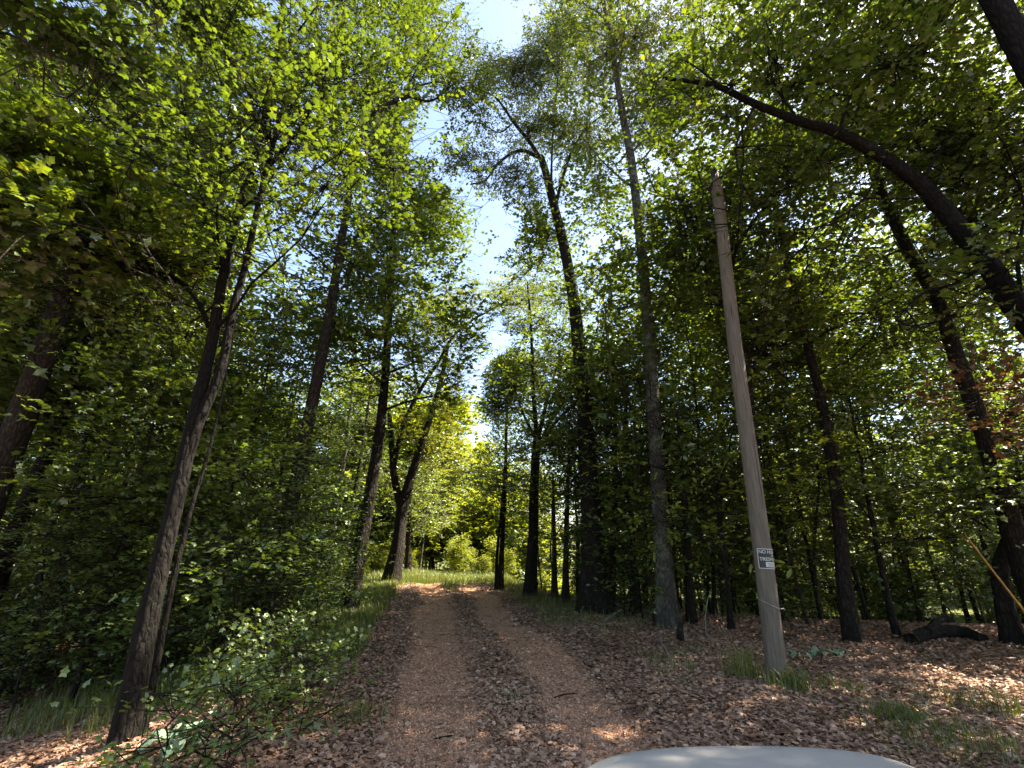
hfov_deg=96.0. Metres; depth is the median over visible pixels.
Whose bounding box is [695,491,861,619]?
young tree
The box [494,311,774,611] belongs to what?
slim tree
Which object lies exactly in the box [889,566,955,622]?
shrub
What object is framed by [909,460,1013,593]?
sunlit tree
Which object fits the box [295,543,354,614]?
shrub
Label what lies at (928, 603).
shrub
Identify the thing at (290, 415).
young tree
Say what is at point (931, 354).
broadleaf tree
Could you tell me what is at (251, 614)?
shrub
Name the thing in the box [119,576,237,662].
shrub
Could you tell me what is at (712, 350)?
broadleaf tree
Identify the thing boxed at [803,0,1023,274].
leaning oak tree
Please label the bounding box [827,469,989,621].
young tree
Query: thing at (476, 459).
sunlit tree
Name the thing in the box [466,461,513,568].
sunlit tree
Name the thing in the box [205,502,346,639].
shrub
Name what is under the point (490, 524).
sunlit tree
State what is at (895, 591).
shrub
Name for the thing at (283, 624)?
shrub
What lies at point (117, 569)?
shrub
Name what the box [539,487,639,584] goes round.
shrub
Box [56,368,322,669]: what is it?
young tree
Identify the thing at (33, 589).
shrub
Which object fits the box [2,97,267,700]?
slim tree
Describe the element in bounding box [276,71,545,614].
sweetgum tree
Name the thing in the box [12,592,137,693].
shrub
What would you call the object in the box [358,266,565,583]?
oak tree
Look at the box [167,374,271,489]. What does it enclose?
young tree
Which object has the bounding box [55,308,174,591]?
young tree
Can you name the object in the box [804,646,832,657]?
broadleaf plant
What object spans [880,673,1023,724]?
grass tuft
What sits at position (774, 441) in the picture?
bare stem
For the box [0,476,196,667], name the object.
shrub
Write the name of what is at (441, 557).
sunlit tree
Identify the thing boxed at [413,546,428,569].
sunlit tree
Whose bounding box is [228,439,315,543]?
young tree
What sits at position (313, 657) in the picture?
shrub
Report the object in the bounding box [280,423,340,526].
sunlit tree
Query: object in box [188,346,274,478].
young tree
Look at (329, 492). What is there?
shrub
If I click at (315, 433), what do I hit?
young tree
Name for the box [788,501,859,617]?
young tree
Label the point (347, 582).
shrub
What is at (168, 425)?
broadleaf tree
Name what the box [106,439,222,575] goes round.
young tree
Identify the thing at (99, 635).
shrub
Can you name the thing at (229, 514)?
shrub
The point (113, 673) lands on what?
shrub
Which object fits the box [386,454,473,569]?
slim tree
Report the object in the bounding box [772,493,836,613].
sunlit tree
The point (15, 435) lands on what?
sweetgum tree
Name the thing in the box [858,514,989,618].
shrub
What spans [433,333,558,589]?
hickory tree
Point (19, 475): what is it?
young tree
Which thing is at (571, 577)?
shrub
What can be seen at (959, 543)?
young tree
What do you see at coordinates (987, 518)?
young tree
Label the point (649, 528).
young tree
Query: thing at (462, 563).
sunlit tree
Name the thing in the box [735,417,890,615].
young tree
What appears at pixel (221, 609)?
shrub
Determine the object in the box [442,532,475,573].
sunlit tree
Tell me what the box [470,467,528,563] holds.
sunlit tree
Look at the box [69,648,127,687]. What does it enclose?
shrub
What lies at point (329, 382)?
young tree
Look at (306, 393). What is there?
young tree
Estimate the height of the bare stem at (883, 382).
10.521 m
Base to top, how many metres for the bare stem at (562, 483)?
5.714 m
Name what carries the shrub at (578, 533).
on the ground at (959, 611)
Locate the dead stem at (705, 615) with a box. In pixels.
[705,590,710,635]
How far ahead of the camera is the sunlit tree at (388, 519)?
34.28 m
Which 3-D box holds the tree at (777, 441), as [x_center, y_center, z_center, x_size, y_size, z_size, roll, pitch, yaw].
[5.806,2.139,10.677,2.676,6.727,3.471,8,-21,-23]
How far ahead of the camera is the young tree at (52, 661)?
10.54 m
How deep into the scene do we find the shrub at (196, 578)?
9.22 m
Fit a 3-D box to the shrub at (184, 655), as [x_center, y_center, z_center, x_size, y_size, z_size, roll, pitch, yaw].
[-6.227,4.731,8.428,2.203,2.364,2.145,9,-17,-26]
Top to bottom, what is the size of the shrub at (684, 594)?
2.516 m
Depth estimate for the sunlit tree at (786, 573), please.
29.80 m
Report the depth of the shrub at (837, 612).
14.33 m
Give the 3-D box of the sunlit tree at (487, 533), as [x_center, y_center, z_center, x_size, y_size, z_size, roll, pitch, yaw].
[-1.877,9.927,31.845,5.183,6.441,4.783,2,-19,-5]
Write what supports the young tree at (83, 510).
on the ground at (959, 611)
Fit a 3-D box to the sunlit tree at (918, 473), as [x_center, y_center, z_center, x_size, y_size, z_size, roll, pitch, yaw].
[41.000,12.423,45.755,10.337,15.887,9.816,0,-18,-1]
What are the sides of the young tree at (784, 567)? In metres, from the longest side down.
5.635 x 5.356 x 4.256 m
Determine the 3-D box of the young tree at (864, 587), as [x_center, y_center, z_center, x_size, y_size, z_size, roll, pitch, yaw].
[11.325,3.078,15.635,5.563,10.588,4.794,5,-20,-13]
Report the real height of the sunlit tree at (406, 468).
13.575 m
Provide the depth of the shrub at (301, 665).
4.92 m
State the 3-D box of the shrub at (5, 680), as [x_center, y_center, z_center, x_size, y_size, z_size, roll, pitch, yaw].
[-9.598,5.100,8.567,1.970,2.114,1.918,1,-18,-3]
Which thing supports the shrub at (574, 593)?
on the ground at (959, 611)
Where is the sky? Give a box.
[8,0,1023,547]
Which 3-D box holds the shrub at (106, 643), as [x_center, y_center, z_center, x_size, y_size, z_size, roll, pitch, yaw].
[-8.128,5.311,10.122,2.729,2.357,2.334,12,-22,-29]
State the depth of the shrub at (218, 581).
6.65 m
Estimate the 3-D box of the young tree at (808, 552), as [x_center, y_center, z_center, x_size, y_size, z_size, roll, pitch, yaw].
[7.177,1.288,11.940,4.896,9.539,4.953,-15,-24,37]
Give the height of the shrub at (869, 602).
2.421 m
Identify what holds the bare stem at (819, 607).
on the ground at (959, 611)
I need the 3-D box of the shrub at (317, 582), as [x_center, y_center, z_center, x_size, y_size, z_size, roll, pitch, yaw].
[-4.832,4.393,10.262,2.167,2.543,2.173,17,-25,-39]
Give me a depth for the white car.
1.56 m
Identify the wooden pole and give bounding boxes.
[705,167,787,683]
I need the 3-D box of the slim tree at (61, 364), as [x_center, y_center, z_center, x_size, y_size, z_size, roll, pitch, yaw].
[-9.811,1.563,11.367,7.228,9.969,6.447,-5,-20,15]
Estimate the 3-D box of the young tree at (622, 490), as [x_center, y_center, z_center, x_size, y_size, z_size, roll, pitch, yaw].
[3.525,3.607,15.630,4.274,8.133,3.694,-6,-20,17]
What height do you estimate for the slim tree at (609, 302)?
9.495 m
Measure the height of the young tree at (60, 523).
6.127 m
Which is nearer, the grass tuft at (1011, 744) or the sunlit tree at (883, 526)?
the grass tuft at (1011, 744)
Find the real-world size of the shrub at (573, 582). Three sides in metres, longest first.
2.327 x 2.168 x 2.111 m
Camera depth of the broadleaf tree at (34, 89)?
16.22 m
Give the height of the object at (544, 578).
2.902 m
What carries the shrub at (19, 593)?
on the ground at (959, 611)
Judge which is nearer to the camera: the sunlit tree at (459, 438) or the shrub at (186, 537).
the shrub at (186, 537)
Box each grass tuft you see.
[310,694,417,733]
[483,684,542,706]
[536,615,579,628]
[649,639,722,659]
[716,640,765,680]
[755,662,832,696]
[808,672,887,699]
[828,700,1023,767]
[856,691,953,730]
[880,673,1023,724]
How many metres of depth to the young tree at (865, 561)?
18.63 m
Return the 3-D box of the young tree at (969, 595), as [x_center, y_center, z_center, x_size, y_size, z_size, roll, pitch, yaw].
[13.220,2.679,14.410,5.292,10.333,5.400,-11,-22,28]
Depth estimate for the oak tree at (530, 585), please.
16.84 m
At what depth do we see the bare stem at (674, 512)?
14.93 m
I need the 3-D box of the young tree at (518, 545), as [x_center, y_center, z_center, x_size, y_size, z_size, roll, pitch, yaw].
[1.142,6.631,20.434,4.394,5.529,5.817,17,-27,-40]
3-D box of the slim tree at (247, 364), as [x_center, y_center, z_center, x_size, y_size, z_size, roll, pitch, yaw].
[-7.458,1.598,11.049,6.988,9.486,7.548,-4,-20,11]
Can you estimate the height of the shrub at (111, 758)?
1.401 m
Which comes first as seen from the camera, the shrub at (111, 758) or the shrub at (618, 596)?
the shrub at (111, 758)
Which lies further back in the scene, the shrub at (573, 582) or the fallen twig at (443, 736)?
the shrub at (573, 582)
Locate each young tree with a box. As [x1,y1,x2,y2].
[0,268,152,443]
[0,300,42,411]
[0,312,180,606]
[0,318,58,519]
[0,320,274,707]
[0,356,269,682]
[0,370,82,547]
[0,419,75,551]
[0,474,105,604]
[8,298,206,673]
[27,478,131,588]
[32,424,125,536]
[34,423,339,668]
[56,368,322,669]
[69,466,168,605]
[73,388,181,633]
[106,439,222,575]
[130,479,253,584]
[194,355,348,530]
[203,367,327,547]
[209,301,380,527]
[222,403,325,540]
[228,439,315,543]
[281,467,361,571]
[491,469,580,588]
[542,463,621,581]
[563,474,652,602]
[564,399,676,593]
[565,259,753,606]
[571,301,722,604]
[596,457,650,596]
[602,438,711,548]
[603,491,652,559]
[621,437,745,610]
[642,486,733,611]
[646,461,836,613]
[668,423,743,612]
[668,476,787,614]
[677,275,892,618]
[681,425,718,612]
[691,446,903,614]
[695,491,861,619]
[713,488,807,572]
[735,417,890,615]
[747,477,828,609]
[774,345,933,619]
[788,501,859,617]
[792,498,933,620]
[794,355,925,549]
[813,438,950,618]
[820,531,919,620]
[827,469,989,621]
[833,330,1022,623]
[847,362,991,622]
[865,468,1020,623]
[901,441,999,620]
[922,487,999,591]
[925,468,1023,623]
[949,460,1010,574]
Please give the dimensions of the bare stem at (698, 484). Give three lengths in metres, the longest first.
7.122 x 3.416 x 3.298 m
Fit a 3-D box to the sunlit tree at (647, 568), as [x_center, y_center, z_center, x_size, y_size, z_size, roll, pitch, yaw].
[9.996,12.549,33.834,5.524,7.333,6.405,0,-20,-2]
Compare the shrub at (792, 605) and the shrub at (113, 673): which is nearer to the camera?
the shrub at (113, 673)
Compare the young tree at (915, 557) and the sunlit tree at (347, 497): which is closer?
the young tree at (915, 557)
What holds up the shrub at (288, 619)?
on the ground at (959, 611)
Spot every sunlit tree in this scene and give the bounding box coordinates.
[0,355,47,576]
[0,391,149,601]
[227,406,316,553]
[267,457,337,521]
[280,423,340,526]
[293,354,416,553]
[303,473,379,555]
[307,403,367,562]
[311,400,453,560]
[328,402,457,570]
[344,394,491,566]
[345,469,444,568]
[356,384,509,569]
[364,557,372,574]
[365,541,381,573]
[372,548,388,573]
[374,536,405,569]
[377,424,482,570]
[403,550,418,566]
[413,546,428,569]
[429,437,486,569]
[434,495,479,567]
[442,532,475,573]
[442,537,466,570]
[444,544,467,570]
[454,482,517,568]
[457,432,507,493]
[462,477,520,560]
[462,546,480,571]
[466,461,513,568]
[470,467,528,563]
[476,535,504,571]
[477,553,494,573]
[483,483,569,590]
[487,482,573,591]
[504,539,524,579]
[504,548,520,575]
[513,457,574,577]
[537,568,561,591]
[570,516,629,585]
[625,512,679,605]
[727,458,837,610]
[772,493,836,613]
[791,418,948,608]
[868,508,949,598]
[886,432,952,591]
[903,500,1015,604]
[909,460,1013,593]
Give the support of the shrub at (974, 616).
on the ground at (959, 611)
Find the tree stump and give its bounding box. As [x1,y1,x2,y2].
[676,621,684,641]
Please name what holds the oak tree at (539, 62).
on the ground at (959, 611)
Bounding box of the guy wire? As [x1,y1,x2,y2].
[729,229,1023,611]
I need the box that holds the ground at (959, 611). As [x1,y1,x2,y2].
[0,548,1023,767]
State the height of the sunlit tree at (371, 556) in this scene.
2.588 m
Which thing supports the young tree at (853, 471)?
on the ground at (959, 611)
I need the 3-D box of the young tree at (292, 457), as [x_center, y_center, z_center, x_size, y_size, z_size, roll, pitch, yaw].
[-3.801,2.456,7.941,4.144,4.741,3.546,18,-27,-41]
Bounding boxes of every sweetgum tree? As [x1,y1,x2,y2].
[0,0,304,520]
[0,0,500,750]
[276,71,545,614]
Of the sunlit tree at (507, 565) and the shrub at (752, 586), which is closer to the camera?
the shrub at (752, 586)
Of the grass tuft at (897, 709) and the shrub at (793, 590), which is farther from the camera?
the shrub at (793, 590)
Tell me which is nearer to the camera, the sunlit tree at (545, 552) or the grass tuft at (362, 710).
the grass tuft at (362, 710)
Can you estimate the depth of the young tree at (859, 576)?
13.00 m
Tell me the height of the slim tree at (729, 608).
5.155 m
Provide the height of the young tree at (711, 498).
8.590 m
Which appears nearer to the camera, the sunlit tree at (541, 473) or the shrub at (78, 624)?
the shrub at (78, 624)
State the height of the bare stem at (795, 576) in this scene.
8.288 m
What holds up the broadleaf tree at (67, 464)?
on the ground at (959, 611)
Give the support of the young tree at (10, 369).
on the ground at (959, 611)
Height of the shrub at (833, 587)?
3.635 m
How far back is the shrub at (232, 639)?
5.48 m
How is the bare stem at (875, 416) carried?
on the ground at (959, 611)
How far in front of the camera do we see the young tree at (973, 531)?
18.17 m
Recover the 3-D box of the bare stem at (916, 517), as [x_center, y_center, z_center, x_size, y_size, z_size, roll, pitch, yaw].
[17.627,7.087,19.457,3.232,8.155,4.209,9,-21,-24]
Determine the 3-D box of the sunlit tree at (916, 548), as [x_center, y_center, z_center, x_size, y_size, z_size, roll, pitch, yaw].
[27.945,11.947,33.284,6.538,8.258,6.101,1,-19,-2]
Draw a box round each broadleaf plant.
[137,720,219,759]
[786,650,812,658]
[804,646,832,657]
[822,648,850,655]
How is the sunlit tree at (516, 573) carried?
on the ground at (959, 611)
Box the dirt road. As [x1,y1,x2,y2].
[321,580,733,767]
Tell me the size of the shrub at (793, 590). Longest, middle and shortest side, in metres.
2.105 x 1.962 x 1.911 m
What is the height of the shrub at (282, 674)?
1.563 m
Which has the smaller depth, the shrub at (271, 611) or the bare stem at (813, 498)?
the shrub at (271, 611)
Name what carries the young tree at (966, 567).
on the ground at (959, 611)
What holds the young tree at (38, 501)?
on the ground at (959, 611)
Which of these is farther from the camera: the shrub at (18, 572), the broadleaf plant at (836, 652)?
the shrub at (18, 572)
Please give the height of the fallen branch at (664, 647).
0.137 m
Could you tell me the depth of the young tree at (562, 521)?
18.96 m
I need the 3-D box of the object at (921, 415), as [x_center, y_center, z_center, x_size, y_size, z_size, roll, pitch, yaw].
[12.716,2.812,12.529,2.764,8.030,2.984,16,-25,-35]
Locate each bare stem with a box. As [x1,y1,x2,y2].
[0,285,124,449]
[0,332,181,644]
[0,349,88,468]
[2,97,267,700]
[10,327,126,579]
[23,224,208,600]
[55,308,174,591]
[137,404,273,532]
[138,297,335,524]
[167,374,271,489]
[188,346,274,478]
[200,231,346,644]
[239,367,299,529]
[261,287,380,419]
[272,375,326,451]
[503,322,600,596]
[528,411,566,568]
[547,334,685,604]
[550,450,601,543]
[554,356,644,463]
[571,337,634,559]
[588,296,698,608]
[624,247,755,614]
[634,353,724,611]
[640,427,718,610]
[664,403,725,611]
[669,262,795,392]
[682,292,860,625]
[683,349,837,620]
[694,253,904,621]
[701,425,754,614]
[705,363,793,612]
[754,254,881,621]
[759,439,813,619]
[765,412,850,609]
[771,375,877,616]
[772,397,841,618]
[789,335,946,621]
[789,481,847,538]
[824,314,947,622]
[848,478,895,544]
[852,452,932,607]
[852,458,955,622]
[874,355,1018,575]
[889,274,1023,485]
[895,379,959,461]
[904,435,979,622]
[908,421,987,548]
[912,427,985,549]
[916,371,1022,592]
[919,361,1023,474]
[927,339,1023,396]
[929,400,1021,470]
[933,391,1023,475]
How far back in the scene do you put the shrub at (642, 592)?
11.88 m
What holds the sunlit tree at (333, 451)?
on the ground at (959, 611)
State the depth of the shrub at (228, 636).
6.05 m
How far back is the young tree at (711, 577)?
21.75 m
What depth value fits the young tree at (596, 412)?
16.06 m
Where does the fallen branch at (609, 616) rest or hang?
on the ground at (959, 611)
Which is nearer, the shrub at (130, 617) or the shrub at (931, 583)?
the shrub at (130, 617)
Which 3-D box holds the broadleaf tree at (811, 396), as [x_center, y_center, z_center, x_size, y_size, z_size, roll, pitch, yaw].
[8.146,0.655,15.406,6.996,14.163,6.608,-16,-24,38]
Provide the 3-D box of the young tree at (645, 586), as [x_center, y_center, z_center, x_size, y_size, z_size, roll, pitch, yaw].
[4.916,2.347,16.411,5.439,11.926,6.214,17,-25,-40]
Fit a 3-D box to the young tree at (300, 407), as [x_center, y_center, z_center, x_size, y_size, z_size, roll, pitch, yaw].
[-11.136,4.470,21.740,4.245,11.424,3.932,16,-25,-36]
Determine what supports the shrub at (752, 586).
on the ground at (959, 611)
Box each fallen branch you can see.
[600,600,642,622]
[657,623,671,661]
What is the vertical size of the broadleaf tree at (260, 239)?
18.522 m
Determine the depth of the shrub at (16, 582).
10.03 m
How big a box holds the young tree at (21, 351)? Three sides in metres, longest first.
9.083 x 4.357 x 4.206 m
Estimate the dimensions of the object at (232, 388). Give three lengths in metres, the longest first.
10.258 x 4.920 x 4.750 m
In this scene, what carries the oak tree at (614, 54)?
on the ground at (959, 611)
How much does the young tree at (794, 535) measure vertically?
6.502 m
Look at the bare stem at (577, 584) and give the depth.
16.76 m
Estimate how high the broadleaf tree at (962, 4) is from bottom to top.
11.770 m
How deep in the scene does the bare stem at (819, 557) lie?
22.19 m
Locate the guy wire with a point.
(1006, 588)
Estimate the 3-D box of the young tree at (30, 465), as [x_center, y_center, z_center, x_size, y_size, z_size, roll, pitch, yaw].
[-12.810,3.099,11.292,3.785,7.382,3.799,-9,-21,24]
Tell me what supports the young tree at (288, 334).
on the ground at (959, 611)
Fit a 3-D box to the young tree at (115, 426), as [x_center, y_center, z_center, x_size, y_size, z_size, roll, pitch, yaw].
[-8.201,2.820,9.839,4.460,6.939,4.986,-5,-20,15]
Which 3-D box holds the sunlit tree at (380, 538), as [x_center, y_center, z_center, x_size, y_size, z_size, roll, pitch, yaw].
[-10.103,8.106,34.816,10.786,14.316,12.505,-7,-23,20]
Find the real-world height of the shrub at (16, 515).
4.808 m
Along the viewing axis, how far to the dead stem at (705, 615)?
8.29 m
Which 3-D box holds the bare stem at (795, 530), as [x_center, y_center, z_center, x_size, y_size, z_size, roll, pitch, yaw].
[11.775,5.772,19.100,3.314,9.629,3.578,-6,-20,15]
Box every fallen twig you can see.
[433,735,454,738]
[549,693,577,700]
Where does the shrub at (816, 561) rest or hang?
on the ground at (959, 611)
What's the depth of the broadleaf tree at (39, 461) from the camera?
10.34 m
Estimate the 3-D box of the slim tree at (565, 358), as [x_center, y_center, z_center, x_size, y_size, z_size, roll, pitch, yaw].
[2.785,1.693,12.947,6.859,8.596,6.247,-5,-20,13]
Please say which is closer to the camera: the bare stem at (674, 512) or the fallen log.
the fallen log
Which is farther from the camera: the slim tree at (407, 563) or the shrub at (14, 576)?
the slim tree at (407, 563)
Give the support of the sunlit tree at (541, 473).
on the ground at (959, 611)
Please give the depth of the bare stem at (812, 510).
19.34 m
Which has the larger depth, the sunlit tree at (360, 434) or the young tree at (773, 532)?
the sunlit tree at (360, 434)
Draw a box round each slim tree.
[0,281,260,674]
[5,281,389,648]
[278,309,435,569]
[304,369,433,579]
[346,447,471,572]
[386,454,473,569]
[436,421,653,598]
[444,364,669,602]
[480,301,730,606]
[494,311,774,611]
[533,227,669,622]
[545,337,866,624]
[560,367,946,630]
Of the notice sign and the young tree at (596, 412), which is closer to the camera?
the notice sign
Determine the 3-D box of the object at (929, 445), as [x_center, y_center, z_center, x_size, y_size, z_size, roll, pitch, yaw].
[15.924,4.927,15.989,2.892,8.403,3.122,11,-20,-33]
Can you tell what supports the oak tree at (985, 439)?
on the ground at (959, 611)
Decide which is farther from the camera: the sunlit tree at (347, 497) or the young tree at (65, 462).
the sunlit tree at (347, 497)
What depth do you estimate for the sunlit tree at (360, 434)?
33.68 m
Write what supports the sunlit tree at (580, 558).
on the ground at (959, 611)
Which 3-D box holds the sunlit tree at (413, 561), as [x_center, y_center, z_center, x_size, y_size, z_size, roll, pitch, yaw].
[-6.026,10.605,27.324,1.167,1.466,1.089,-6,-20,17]
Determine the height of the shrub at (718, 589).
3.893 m
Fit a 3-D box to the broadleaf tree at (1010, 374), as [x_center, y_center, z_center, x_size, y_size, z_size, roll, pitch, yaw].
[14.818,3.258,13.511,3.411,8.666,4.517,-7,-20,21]
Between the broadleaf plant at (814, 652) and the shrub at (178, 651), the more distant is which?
the shrub at (178, 651)
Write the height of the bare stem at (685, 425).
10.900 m
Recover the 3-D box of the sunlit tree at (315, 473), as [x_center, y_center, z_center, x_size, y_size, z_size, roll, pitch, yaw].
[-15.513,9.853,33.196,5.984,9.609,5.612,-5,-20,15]
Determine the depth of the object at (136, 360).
11.98 m
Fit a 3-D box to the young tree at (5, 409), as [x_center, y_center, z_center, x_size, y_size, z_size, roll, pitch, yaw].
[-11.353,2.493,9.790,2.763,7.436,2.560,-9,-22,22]
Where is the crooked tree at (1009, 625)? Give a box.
[845,354,1023,646]
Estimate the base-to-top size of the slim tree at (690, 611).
6.137 m
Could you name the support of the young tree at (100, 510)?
on the ground at (959, 611)
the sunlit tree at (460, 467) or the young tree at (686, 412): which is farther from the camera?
the sunlit tree at (460, 467)
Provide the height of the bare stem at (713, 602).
10.522 m
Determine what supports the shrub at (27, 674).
on the ground at (959, 611)
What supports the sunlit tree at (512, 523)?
on the ground at (959, 611)
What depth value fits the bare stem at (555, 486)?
21.20 m
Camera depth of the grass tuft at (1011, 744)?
3.64 m
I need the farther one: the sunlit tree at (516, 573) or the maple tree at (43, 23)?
the sunlit tree at (516, 573)
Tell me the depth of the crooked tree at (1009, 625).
8.12 m
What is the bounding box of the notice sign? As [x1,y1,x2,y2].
[756,548,774,569]
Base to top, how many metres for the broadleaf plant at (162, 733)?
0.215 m
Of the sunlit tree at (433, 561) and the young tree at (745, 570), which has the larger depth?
the sunlit tree at (433, 561)
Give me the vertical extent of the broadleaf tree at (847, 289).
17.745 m
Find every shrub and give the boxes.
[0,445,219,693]
[0,452,247,692]
[0,464,154,724]
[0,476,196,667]
[0,498,48,600]
[0,518,99,631]
[0,520,44,628]
[0,525,33,601]
[0,587,71,654]
[0,595,103,710]
[0,602,68,682]
[0,606,52,690]
[3,577,53,634]
[7,540,72,605]
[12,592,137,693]
[13,569,85,642]
[44,503,209,636]
[50,651,272,767]
[56,572,120,659]
[59,619,181,705]
[61,579,155,670]
[69,632,130,676]
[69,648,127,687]
[79,516,277,681]
[88,483,272,647]
[95,576,205,678]
[96,487,296,660]
[98,438,368,672]
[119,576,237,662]
[121,635,336,767]
[122,653,303,767]
[126,619,199,664]
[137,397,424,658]
[154,602,269,706]
[164,605,350,722]
[166,524,243,643]
[168,612,310,712]
[181,628,349,749]
[182,541,280,646]
[200,580,293,655]
[201,619,383,763]
[202,570,314,656]
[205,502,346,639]
[206,561,293,647]
[211,589,374,715]
[216,607,341,698]
[221,511,367,645]
[221,587,315,649]
[232,614,380,719]
[250,473,393,603]
[250,488,386,623]
[255,605,350,672]
[266,527,354,614]
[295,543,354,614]
[539,467,681,593]
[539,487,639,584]
[557,511,649,595]
[557,556,579,596]
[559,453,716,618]
[561,551,580,592]
[582,551,655,621]
[606,554,649,605]
[619,570,654,607]
[622,487,758,606]
[677,486,802,613]
[678,534,788,615]
[678,573,704,611]
[738,578,807,615]
[744,432,933,592]
[757,553,835,618]
[778,581,830,623]
[783,515,898,612]
[795,590,838,620]
[832,575,884,620]
[853,559,936,621]
[854,557,943,621]
[855,572,937,617]
[857,575,914,620]
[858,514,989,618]
[878,570,973,622]
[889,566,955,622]
[903,547,1023,623]
[930,520,1023,621]
[956,609,992,623]
[969,568,1023,623]
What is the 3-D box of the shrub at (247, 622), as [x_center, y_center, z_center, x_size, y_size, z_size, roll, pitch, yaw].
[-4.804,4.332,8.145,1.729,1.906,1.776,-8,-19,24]
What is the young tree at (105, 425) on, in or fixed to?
on the ground at (959, 611)
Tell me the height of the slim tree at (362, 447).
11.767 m
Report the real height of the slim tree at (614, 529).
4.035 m
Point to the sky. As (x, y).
(499, 19)
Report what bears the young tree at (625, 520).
on the ground at (959, 611)
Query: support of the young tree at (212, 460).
on the ground at (959, 611)
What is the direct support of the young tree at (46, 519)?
on the ground at (959, 611)
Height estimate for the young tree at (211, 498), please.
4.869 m
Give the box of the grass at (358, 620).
[0,566,1021,743]
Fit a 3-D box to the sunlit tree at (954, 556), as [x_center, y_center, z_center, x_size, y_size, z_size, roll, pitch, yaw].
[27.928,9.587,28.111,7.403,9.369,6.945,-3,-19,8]
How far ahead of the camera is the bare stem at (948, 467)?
17.69 m
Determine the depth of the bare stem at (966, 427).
16.25 m
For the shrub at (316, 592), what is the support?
on the ground at (959, 611)
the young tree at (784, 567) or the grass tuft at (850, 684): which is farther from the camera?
the young tree at (784, 567)
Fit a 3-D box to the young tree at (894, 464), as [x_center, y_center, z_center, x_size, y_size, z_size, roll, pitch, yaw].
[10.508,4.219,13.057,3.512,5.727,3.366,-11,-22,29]
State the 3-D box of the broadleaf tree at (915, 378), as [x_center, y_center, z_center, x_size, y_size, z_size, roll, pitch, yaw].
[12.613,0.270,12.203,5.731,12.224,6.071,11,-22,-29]
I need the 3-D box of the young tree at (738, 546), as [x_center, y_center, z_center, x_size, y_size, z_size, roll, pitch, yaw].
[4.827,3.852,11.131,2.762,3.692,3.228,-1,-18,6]
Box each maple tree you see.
[0,0,278,331]
[577,67,1023,640]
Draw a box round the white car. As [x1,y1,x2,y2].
[587,746,913,767]
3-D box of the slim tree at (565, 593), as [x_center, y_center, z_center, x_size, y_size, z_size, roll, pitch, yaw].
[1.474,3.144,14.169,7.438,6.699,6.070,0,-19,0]
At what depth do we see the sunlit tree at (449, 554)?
27.91 m
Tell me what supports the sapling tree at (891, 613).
on the ground at (959, 611)
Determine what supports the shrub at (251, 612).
on the ground at (959, 611)
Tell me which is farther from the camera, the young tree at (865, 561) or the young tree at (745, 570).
the young tree at (865, 561)
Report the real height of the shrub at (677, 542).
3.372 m
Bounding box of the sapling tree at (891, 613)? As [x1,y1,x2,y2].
[760,352,1023,637]
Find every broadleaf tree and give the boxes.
[0,0,302,601]
[0,28,98,350]
[24,285,199,619]
[47,328,188,517]
[70,90,293,644]
[96,313,270,585]
[631,208,883,617]
[634,254,790,615]
[767,194,950,618]
[817,186,1023,492]
[891,312,1023,475]
[951,0,1023,160]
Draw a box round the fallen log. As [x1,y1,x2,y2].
[902,616,988,645]
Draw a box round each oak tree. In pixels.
[170,0,522,620]
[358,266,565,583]
[408,0,659,615]
[441,231,630,596]
[512,0,795,628]
[604,0,1023,372]
[610,0,1023,644]
[716,2,1023,606]
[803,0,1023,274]
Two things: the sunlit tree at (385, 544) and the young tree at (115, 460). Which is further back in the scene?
the sunlit tree at (385, 544)
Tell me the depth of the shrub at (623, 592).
10.34 m
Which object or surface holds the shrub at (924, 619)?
on the ground at (959, 611)
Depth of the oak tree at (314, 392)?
13.45 m
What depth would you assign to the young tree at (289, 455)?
19.39 m
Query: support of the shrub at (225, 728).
on the ground at (959, 611)
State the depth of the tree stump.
7.84 m
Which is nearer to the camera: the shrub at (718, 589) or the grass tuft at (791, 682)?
the grass tuft at (791, 682)
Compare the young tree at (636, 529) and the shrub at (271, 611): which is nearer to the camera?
the shrub at (271, 611)
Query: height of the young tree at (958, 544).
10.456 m
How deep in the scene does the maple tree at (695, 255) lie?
9.78 m
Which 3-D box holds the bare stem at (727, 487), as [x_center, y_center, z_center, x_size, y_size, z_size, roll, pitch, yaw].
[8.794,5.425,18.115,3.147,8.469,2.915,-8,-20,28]
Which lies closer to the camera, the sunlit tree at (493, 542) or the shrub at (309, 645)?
the shrub at (309, 645)
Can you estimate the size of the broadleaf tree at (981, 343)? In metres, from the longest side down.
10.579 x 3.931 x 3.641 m
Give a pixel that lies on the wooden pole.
(772, 637)

